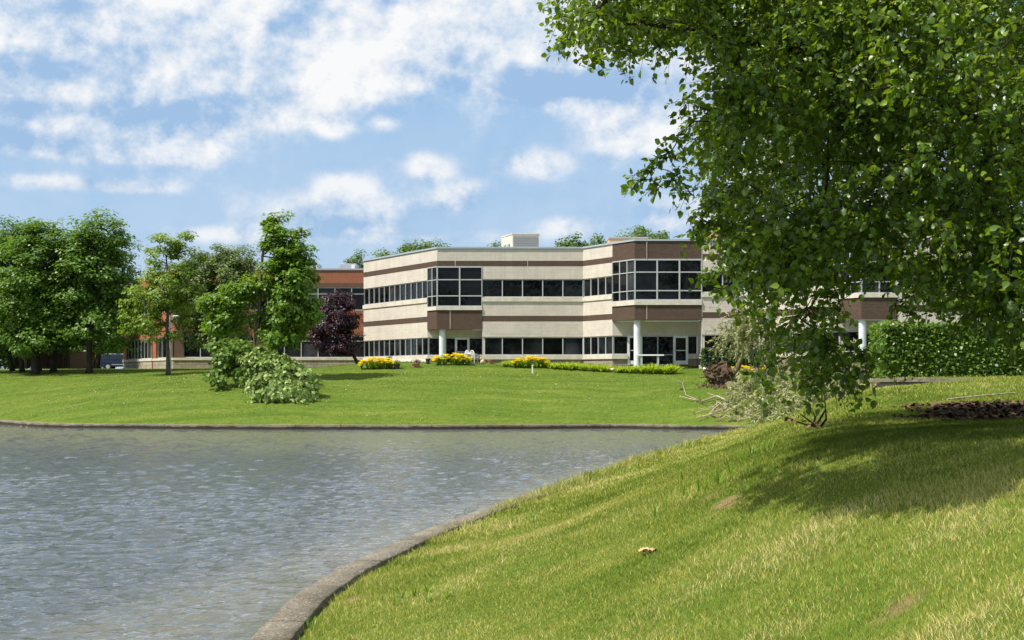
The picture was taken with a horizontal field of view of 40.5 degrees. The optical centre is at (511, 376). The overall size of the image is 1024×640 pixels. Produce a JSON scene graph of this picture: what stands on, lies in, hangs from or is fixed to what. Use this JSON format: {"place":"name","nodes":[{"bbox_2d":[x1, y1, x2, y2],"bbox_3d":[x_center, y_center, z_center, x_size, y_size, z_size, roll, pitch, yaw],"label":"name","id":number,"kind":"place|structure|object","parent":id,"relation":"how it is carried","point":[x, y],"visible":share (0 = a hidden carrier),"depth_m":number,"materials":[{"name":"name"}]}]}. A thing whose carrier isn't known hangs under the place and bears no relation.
{"place":"outdoors","nodes":[
{"label":"outdoors","id":0,"kind":"place"},
{"bbox_2d":[0,424,738,639],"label":"water","id":1,"kind":"structure","parent":0,"point":[164,454],"depth_m":34.94,"materials":[{"name":"grey liquid"}]},
{"bbox_2d":[0,0,1021,368],"label":"sky","id":2,"kind":"structure","parent":0,"point":[379,124],"materials":[{"name":"blue"}]},
{"bbox_2d":[0,362,1023,639],"bbox_3d":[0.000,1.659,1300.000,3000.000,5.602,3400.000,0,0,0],"label":"ground","id":3,"kind":"structure","parent":0,"point":[488,404],"depth_m":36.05,"materials":[{"name":"green plant"}]},
{"bbox_2d":[0,226,26,370],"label":"maple tree","id":4,"kind":"object","parent":3,"relation":"on","point":[11,362],"visible":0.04,"depth_m":111.17,"materials":[{"name":"green plant"}]},
{"bbox_2d":[0,215,46,372],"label":"maple tree","id":5,"kind":"object","parent":3,"relation":"on","point":[14,230],"visible":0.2,"depth_m":107.30,"materials":[{"name":"green plant"}]},
{"bbox_2d":[1,258,71,370],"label":"maple tree","id":6,"kind":"object","parent":3,"relation":"on","point":[40,367],"depth_m":109.94,"materials":[{"name":"green plant"}]},
{"bbox_2d":[0,216,89,374],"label":"maple tree","id":7,"kind":"object","parent":3,"relation":"on","point":[18,338],"visible":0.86,"depth_m":102.83,"materials":[{"name":"green plant"}]},
{"bbox_2d":[14,351,86,368],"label":"board fence","id":8,"kind":"object","parent":3,"relation":"on","point":[76,360],"visible":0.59,"depth_m":112.00,"materials":[{"name":"brown wood"}]},
{"bbox_2d":[11,230,109,372],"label":"maple tree","id":9,"kind":"object","parent":3,"relation":"on","point":[53,366],"visible":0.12,"depth_m":104.86,"materials":[{"name":"green plant"}]},
{"bbox_2d":[36,206,141,373],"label":"maple tree","id":10,"kind":"object","parent":3,"relation":"on","point":[110,283],"visible":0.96,"depth_m":102.20,"materials":[{"name":"green plant"}]},
{"bbox_2d":[72,229,146,368],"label":"maple tree","id":11,"kind":"object","parent":3,"relation":"on","point":[96,365],"visible":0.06,"depth_m":127.79,"materials":[{"name":"green plant"}]},
{"bbox_2d":[100,354,122,368],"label":"parked car","id":12,"kind":"object","parent":3,"relation":"on","point":[114,361],"visible":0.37,"depth_m":154.09,"materials":[{"name":"blue paint"}]},
{"bbox_2d":[116,229,208,374],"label":"locust tree","id":13,"kind":"object","parent":3,"relation":"on","point":[169,281],"visible":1,"depth_m":96.08,"materials":[{"name":"green plant"}]},
{"bbox_2d":[164,242,263,367],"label":"tree","id":14,"kind":"object","parent":3,"relation":"on","point":[229,266],"visible":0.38,"depth_m":105.42,"materials":[{"name":"green plant"}]},
{"bbox_2d":[122,268,363,368],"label":"brick building","id":15,"kind":"structure","parent":3,"relation":"on","point":[142,354],"depth_m":116.69,"materials":[{"name":"brick"}]},
{"bbox_2d":[184,336,199,357],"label":"window","id":16,"kind":"structure","parent":15,"relation":"in","point":[187,354],"depth_m":116.69,"materials":[{"name":"glass"}]},
{"bbox_2d":[200,345,212,357],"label":"window","id":17,"kind":"structure","parent":15,"relation":"in","point":[203,354],"depth_m":116.69,"materials":[{"name":"glass"}]},
{"bbox_2d":[284,337,300,357],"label":"window","id":18,"kind":"structure","parent":15,"relation":"in","point":[297,354],"depth_m":116.69,"materials":[{"name":"glass"}]},
{"bbox_2d":[301,336,317,357],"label":"window","id":19,"kind":"structure","parent":15,"relation":"in","point":[307,351],"depth_m":116.69,"materials":[{"name":"glass"}]},
{"bbox_2d":[318,287,334,309],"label":"window","id":20,"kind":"structure","parent":15,"relation":"in","point":[324,290],"depth_m":116.69,"materials":[{"name":"glass"}]},
{"bbox_2d":[335,287,351,309],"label":"window","id":21,"kind":"structure","parent":15,"relation":"in","point":[342,289],"depth_m":116.69,"materials":[{"name":"glass"}]},
{"bbox_2d":[352,336,363,357],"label":"window","id":22,"kind":"structure","parent":15,"relation":"in","point":[360,354],"depth_m":116.69,"materials":[{"name":"glass"}]},
{"bbox_2d":[352,287,363,309],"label":"window","id":23,"kind":"structure","parent":15,"relation":"in","point":[359,291],"depth_m":116.69,"materials":[{"name":"glass"}]},
{"bbox_2d":[193,209,327,404],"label":"broken tree","id":24,"kind":"object","parent":3,"relation":"on","point":[262,372],"visible":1,"depth_m":85.41,"materials":[{"name":"green plant"}]},
{"bbox_2d":[307,290,365,363],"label":"plum tree","id":25,"kind":"object","parent":3,"relation":"on","point":[340,323],"visible":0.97,"depth_m":102.31,"materials":[{"name":"purple plant"}]},
{"bbox_2d":[344,248,365,267],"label":"roadside tree","id":26,"kind":"object","parent":3,"relation":"on","point":[359,263],"visible":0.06,"depth_m":149.67,"materials":[{"name":"green plant"}]},
{"bbox_2d":[356,357,393,368],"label":"daylily bed","id":27,"kind":"object","parent":3,"relation":"on","point":[382,362],"visible":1,"depth_m":92.63,"materials":[{"name":"yellow plant"}]},
{"bbox_2d":[0,420,756,639],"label":"kerb","id":28,"kind":"structure","parent":3,"relation":"on","point":[287,621],"depth_m":25.74,"materials":[{"name":"concrete"}]},
{"bbox_2d":[368,247,401,258],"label":"roadside tree","id":29,"kind":"object","parent":3,"relation":"on","point":[382,253],"depth_m":135.06,"materials":[{"name":"green plant"}]},
{"bbox_2d":[0,362,801,423],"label":"grass","id":30,"kind":"structure","parent":3,"relation":"on","point":[164,376],"depth_m":85.02,"materials":[{"name":"green plant"}]},
{"bbox_2d":[397,240,415,252],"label":"roadside tree","id":31,"kind":"object","parent":3,"relation":"on","point":[404,247],"visible":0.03,"depth_m":137.55,"materials":[{"name":"green plant"}]},
{"bbox_2d":[377,581,456,604],"bbox_3d":[-1.030,2.397,15.326,0.612,0.324,1.256,0,0,-26],"label":"weed tuft","id":32,"kind":"object","parent":3,"relation":"on","point":[414,595],"visible":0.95,"depth_m":15.41,"materials":[{"name":"green plant"}]},
{"bbox_2d":[403,237,450,251],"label":"roadside tree","id":33,"kind":"object","parent":3,"relation":"on","point":[425,245],"visible":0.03,"depth_m":131.59,"materials":[{"name":"green plant"}]},
{"bbox_2d":[431,353,475,364],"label":"daylily bed","id":34,"kind":"object","parent":3,"relation":"on","point":[456,359],"visible":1,"depth_m":94.50,"materials":[{"name":"yellow plant"}]},
{"bbox_2d":[479,501,560,529],"bbox_3d":[0.234,2.353,23.524,1.215,0.457,1.454,0,0,26],"label":"weed tuft","id":35,"kind":"object","parent":3,"relation":"on","point":[527,517],"visible":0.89,"depth_m":23.34,"materials":[{"name":"green plant"}]},
{"bbox_2d":[511,355,549,367],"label":"daylily bed","id":36,"kind":"object","parent":3,"relation":"on","point":[517,362],"visible":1,"depth_m":93.52,"materials":[{"name":"yellow plant"}]},
{"bbox_2d":[554,232,590,296],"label":"roadside tree","id":37,"kind":"object","parent":3,"relation":"on","point":[570,243],"visible":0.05,"depth_m":127.70,"materials":[{"name":"green plant"}]},
{"bbox_2d":[584,233,605,245],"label":"roadside tree","id":38,"kind":"object","parent":3,"relation":"on","point":[599,240],"visible":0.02,"depth_m":129.91,"materials":[{"name":"green plant"}]},
{"bbox_2d":[606,225,669,242],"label":"roadside tree","id":39,"kind":"object","parent":3,"relation":"on","point":[641,231],"visible":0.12,"depth_m":126.44,"materials":[{"name":"green plant"}]},
{"bbox_2d":[635,363,660,372],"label":"border clump","id":40,"kind":"object","parent":3,"relation":"on","point":[650,369],"visible":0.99,"depth_m":90.68,"materials":[{"name":"green plant"}]},
{"bbox_2d":[635,354,663,365],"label":"garden bench","id":41,"kind":"object","parent":3,"relation":"on","point":[641,355],"visible":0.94,"depth_m":91.80,"materials":[{"name":"white paint"}]},
{"bbox_2d":[660,363,684,373],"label":"border clump","id":42,"kind":"object","parent":3,"relation":"on","point":[670,369],"visible":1,"depth_m":90.26,"materials":[{"name":"green plant"}]},
{"bbox_2d":[363,228,1015,373],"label":"office building","id":43,"kind":"structure","parent":3,"relation":"on","point":[499,304],"depth_m":97.57,"materials":[{"name":"beige concrete"}]},
{"bbox_2d":[389,285,394,302],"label":"window","id":44,"kind":"structure","parent":43,"relation":"in","point":[391,287],"depth_m":104.26,"materials":[{"name":"glass"}]},
{"bbox_2d":[389,339,394,356],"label":"window","id":45,"kind":"structure","parent":43,"relation":"in","point":[391,342],"depth_m":104.26,"materials":[{"name":"glass"}]},
{"bbox_2d":[395,284,399,301],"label":"window","id":46,"kind":"structure","parent":43,"relation":"in","point":[397,287],"depth_m":103.50,"materials":[{"name":"glass"}]},
{"bbox_2d":[395,339,399,356],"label":"window","id":47,"kind":"structure","parent":43,"relation":"in","point":[397,341],"depth_m":103.50,"materials":[{"name":"glass"}]},
{"bbox_2d":[400,283,404,300],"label":"window","id":48,"kind":"structure","parent":43,"relation":"in","point":[402,286],"depth_m":102.75,"materials":[{"name":"glass"}]},
{"bbox_2d":[405,283,410,300],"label":"window","id":49,"kind":"structure","parent":43,"relation":"in","point":[407,285],"depth_m":101.87,"materials":[{"name":"glass"}]},
{"bbox_2d":[405,338,410,355],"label":"window","id":50,"kind":"structure","parent":43,"relation":"in","point":[407,341],"depth_m":101.87,"materials":[{"name":"glass"}]},
{"bbox_2d":[411,282,416,299],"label":"window","id":51,"kind":"structure","parent":43,"relation":"in","point":[414,284],"depth_m":101.01,"materials":[{"name":"glass"}]},
{"bbox_2d":[411,338,416,355],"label":"window","id":52,"kind":"structure","parent":43,"relation":"in","point":[413,340],"depth_m":101.01,"materials":[{"name":"glass"}]},
{"bbox_2d":[417,281,421,298],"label":"window","id":53,"kind":"structure","parent":43,"relation":"in","point":[419,284],"depth_m":100.29,"materials":[{"name":"glass"}]},
{"bbox_2d":[417,338,421,355],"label":"window","id":54,"kind":"structure","parent":43,"relation":"in","point":[419,340],"depth_m":100.29,"materials":[{"name":"glass"}]},
{"bbox_2d":[422,281,426,298],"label":"window","id":55,"kind":"structure","parent":43,"relation":"in","point":[424,283],"depth_m":99.59,"materials":[{"name":"glass"}]},
{"bbox_2d":[422,337,429,355],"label":"window","id":56,"kind":"structure","parent":43,"relation":"in","point":[425,341],"depth_m":99.30,"materials":[{"name":"glass"}]},
{"bbox_2d":[427,267,431,307],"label":"window","id":57,"kind":"structure","parent":43,"relation":"in","point":[429,270],"depth_m":98.72,"materials":[{"name":"glass"}]},
{"bbox_2d":[429,337,438,355],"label":"window","id":58,"kind":"structure","parent":43,"relation":"in","point":[434,341],"depth_m":99.01,"materials":[{"name":"glass"}]},
{"bbox_2d":[432,266,436,306],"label":"window","id":59,"kind":"structure","parent":43,"relation":"in","point":[434,269],"depth_m":98.04,"materials":[{"name":"glass"}]},
{"bbox_2d":[437,266,459,306],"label":"window","id":60,"kind":"structure","parent":43,"relation":"in","point":[448,277],"depth_m":97.64,"materials":[{"name":"glass"}]},
{"bbox_2d":[446,337,454,361],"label":"window","id":61,"kind":"structure","parent":43,"relation":"in","point":[450,341],"depth_m":99.01,"materials":[{"name":"glass"}]},
{"bbox_2d":[455,337,468,358],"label":"door","id":62,"kind":"structure","parent":43,"relation":"in","point":[461,344],"depth_m":98.98,"materials":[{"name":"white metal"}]},
{"bbox_2d":[460,266,481,306],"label":"window","id":63,"kind":"structure","parent":43,"relation":"in","point":[470,276],"depth_m":97.64,"materials":[{"name":"glass"}]},
{"bbox_2d":[469,337,481,355],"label":"window","id":64,"kind":"structure","parent":43,"relation":"in","point":[475,343],"depth_m":99.03,"materials":[{"name":"glass"}]},
{"bbox_2d":[482,279,501,296],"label":"window","id":65,"kind":"structure","parent":43,"relation":"in","point":[490,287],"depth_m":97.71,"materials":[{"name":"glass"}]},
{"bbox_2d":[482,337,501,354],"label":"window","id":66,"kind":"structure","parent":43,"relation":"in","point":[493,345],"depth_m":97.71,"materials":[{"name":"glass"}]},
{"bbox_2d":[502,279,522,296],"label":"window","id":67,"kind":"structure","parent":43,"relation":"in","point":[510,287],"depth_m":97.71,"materials":[{"name":"glass"}]},
{"bbox_2d":[502,337,522,354],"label":"window","id":68,"kind":"structure","parent":43,"relation":"in","point":[510,345],"depth_m":97.71,"materials":[{"name":"glass"}]},
{"bbox_2d":[501,233,539,246],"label":"rooftop unit","id":69,"kind":"object","parent":43,"relation":"on","point":[521,240],"visible":0.41,"depth_m":104.00,"materials":[{"name":"white metal"}]},
{"bbox_2d":[523,279,542,296],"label":"window","id":70,"kind":"structure","parent":43,"relation":"in","point":[531,287],"depth_m":97.71,"materials":[{"name":"glass"}]},
{"bbox_2d":[523,337,542,354],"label":"window","id":71,"kind":"structure","parent":43,"relation":"in","point":[531,345],"depth_m":97.71,"materials":[{"name":"glass"}]},
{"bbox_2d":[543,279,562,296],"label":"window","id":72,"kind":"structure","parent":43,"relation":"in","point":[551,287],"depth_m":97.71,"materials":[{"name":"glass"}]},
{"bbox_2d":[543,337,562,354],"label":"window","id":73,"kind":"structure","parent":43,"relation":"in","point":[551,345],"depth_m":97.71,"materials":[{"name":"glass"}]},
{"bbox_2d":[563,279,582,296],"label":"window","id":74,"kind":"structure","parent":43,"relation":"in","point":[571,287],"depth_m":97.71,"materials":[{"name":"glass"}]},
{"bbox_2d":[563,337,582,354],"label":"window","id":75,"kind":"structure","parent":43,"relation":"in","point":[571,345],"depth_m":97.71,"materials":[{"name":"glass"}]},
{"bbox_2d":[584,278,590,296],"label":"window","id":76,"kind":"structure","parent":43,"relation":"in","point":[587,282],"depth_m":97.30,"materials":[{"name":"glass"}]},
{"bbox_2d":[584,337,590,354],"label":"window","id":77,"kind":"structure","parent":43,"relation":"in","point":[587,340],"depth_m":97.33,"materials":[{"name":"glass"}]},
{"bbox_2d":[591,277,597,296],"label":"window","id":78,"kind":"structure","parent":43,"relation":"in","point":[594,281],"depth_m":96.55,"materials":[{"name":"glass"}]},
{"bbox_2d":[591,336,597,354],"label":"window","id":79,"kind":"structure","parent":43,"relation":"in","point":[594,340],"depth_m":96.55,"materials":[{"name":"glass"}]},
{"bbox_2d":[598,277,604,295],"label":"window","id":80,"kind":"structure","parent":43,"relation":"in","point":[601,280],"depth_m":95.77,"materials":[{"name":"glass"}]},
{"bbox_2d":[598,336,604,354],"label":"window","id":81,"kind":"structure","parent":43,"relation":"in","point":[601,339],"depth_m":95.77,"materials":[{"name":"glass"}]},
{"bbox_2d":[605,276,611,294],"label":"window","id":82,"kind":"structure","parent":43,"relation":"in","point":[608,279],"depth_m":95.03,"materials":[{"name":"glass"}]},
{"bbox_2d":[605,336,613,354],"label":"window","id":83,"kind":"structure","parent":43,"relation":"in","point":[608,339],"depth_m":94.93,"materials":[{"name":"glass"}]},
{"bbox_2d":[612,261,618,301],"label":"window","id":84,"kind":"structure","parent":43,"relation":"in","point":[615,265],"depth_m":94.15,"materials":[{"name":"glass"}]},
{"bbox_2d":[612,336,627,354],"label":"window","id":85,"kind":"structure","parent":43,"relation":"in","point":[620,342],"depth_m":94.52,"materials":[{"name":"glass"}]},
{"bbox_2d":[619,260,626,301],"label":"window","id":86,"kind":"structure","parent":43,"relation":"in","point":[622,264],"depth_m":93.33,"materials":[{"name":"glass"}]},
{"bbox_2d":[607,237,647,242],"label":"roof screen","id":87,"kind":"object","parent":43,"relation":"on","point":[612,239],"visible":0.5,"depth_m":99.00,"materials":[{"name":"grey metal"}]},
{"bbox_2d":[627,259,634,300],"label":"window","id":88,"kind":"structure","parent":43,"relation":"in","point":[631,262],"depth_m":92.51,"materials":[{"name":"glass"}]},
{"bbox_2d":[628,336,641,364],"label":"door","id":89,"kind":"structure","parent":43,"relation":"in","point":[630,338],"depth_m":94.43,"materials":[{"name":"white metal"}]},
{"bbox_2d":[635,259,656,300],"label":"window","id":90,"kind":"structure","parent":43,"relation":"in","point":[645,269],"depth_m":92.13,"materials":[{"name":"glass"}]},
{"bbox_2d":[642,336,657,364],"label":"window","id":91,"kind":"structure","parent":43,"relation":"in","point":[649,344],"depth_m":94.52,"materials":[{"name":"glass"}]},
{"bbox_2d":[658,336,673,364],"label":"window","id":92,"kind":"structure","parent":43,"relation":"in","point":[665,344],"depth_m":94.52,"materials":[{"name":"glass"}]},
{"bbox_2d":[657,259,679,300],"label":"window","id":93,"kind":"structure","parent":43,"relation":"in","point":[668,270],"depth_m":92.13,"materials":[{"name":"glass"}]},
{"bbox_2d":[674,336,687,364],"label":"door","id":94,"kind":"structure","parent":43,"relation":"in","point":[680,342],"depth_m":94.49,"materials":[{"name":"black glass"}]},
{"bbox_2d":[680,259,701,300],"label":"window","id":95,"kind":"structure","parent":43,"relation":"in","point":[689,268],"depth_m":92.15,"materials":[{"name":"glass"}]},
{"bbox_2d":[688,336,696,354],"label":"window","id":96,"kind":"structure","parent":43,"relation":"in","point":[692,340],"depth_m":94.52,"materials":[{"name":"glass"}]},
{"bbox_2d":[702,273,722,292],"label":"window","id":97,"kind":"structure","parent":43,"relation":"in","point":[708,288],"depth_m":92.22,"materials":[{"name":"glass"}]},
{"bbox_2d":[702,335,722,347],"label":"window","id":98,"kind":"structure","parent":43,"relation":"in","point":[707,337],"depth_m":92.22,"materials":[{"name":"glass"}]},
{"bbox_2d":[839,331,858,351],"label":"window","id":99,"kind":"structure","parent":43,"relation":"in","point":[851,334],"depth_m":84.42,"materials":[{"name":"glass"}]},
{"bbox_2d":[861,254,879,292],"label":"window","id":100,"kind":"structure","parent":43,"relation":"in","point":[863,285],"depth_m":82.74,"materials":[{"name":"glass"}]},
{"bbox_2d":[880,246,896,292],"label":"window","id":101,"kind":"structure","parent":43,"relation":"in","point":[882,291],"depth_m":82.74,"materials":[{"name":"glass"}]},
{"bbox_2d":[646,461,751,516],"bbox_3d":[2.192,1.295,16.370,1.372,0.636,0.920,0,0,-20],"label":"weed tuft","id":102,"kind":"object","parent":3,"relation":"on","point":[716,480],"visible":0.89,"depth_m":16.29,"materials":[{"name":"green plant"}]},
{"bbox_2d":[421,375,1023,544],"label":"grass","id":103,"kind":"structure","parent":3,"relation":"on","point":[680,458],"depth_m":28.41,"materials":[{"name":"green plant"}]},
{"bbox_2d":[946,392,1017,399],"bbox_3d":[9.331,0.389,27.449,2.732,0.140,0.036,0,0,-42],"label":"fallen stick","id":104,"kind":"object","parent":103,"relation":"on","point":[979,395],"visible":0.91,"depth_m":27.32,"materials":[{"name":"brown wood"}]},
{"bbox_2d":[671,436,777,479],"bbox_3d":[2.789,1.071,17.971,1.427,0.608,0.846,0,0,6],"label":"weed tuft","id":105,"kind":"object","parent":3,"relation":"on","point":[752,450],"visible":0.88,"depth_m":18.04,"materials":[{"name":"green plant"}]},
{"bbox_2d":[699,347,763,367],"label":"hedge","id":106,"kind":"object","parent":3,"relation":"on","point":[706,356],"visible":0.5,"depth_m":89.50,"materials":[{"name":"green plant"}]},
{"bbox_2d":[672,289,877,425],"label":"fallen willow","id":107,"kind":"object","parent":3,"relation":"on","point":[721,374],"visible":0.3,"depth_m":80.91,"materials":[{"name":"plant"}]},
{"bbox_2d":[535,0,1023,417],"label":"overhanging tree","id":108,"kind":"object","parent":3,"relation":"on","point":[887,98],"visible":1,"depth_m":14.27,"materials":[{"name":"green plant"}]},
{"bbox_2d":[784,394,829,427],"bbox_3d":[4.416,0.560,20.601,0.767,0.608,0.271,0,0,0],"label":"fallen twig","id":109,"kind":"object","parent":3,"relation":"on","point":[814,424],"visible":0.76,"depth_m":20.59,"materials":[{"name":"brown wood"}]},
{"bbox_2d":[868,378,976,387],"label":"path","id":110,"kind":"structure","parent":3,"relation":"on","point":[882,385],"depth_m":36.21,"materials":[{"name":"grey concrete"}]},
{"bbox_2d":[866,320,1023,382],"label":"tall hedge","id":111,"kind":"object","parent":3,"relation":"on","point":[944,344],"visible":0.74,"depth_m":38.01,"materials":[{"name":"green plant"}]},
{"bbox_2d":[892,398,1023,420],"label":"mulch","id":112,"kind":"object","parent":3,"relation":"on","point":[1009,407],"visible":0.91,"depth_m":21.56,"materials":[{"name":"brown plant"}]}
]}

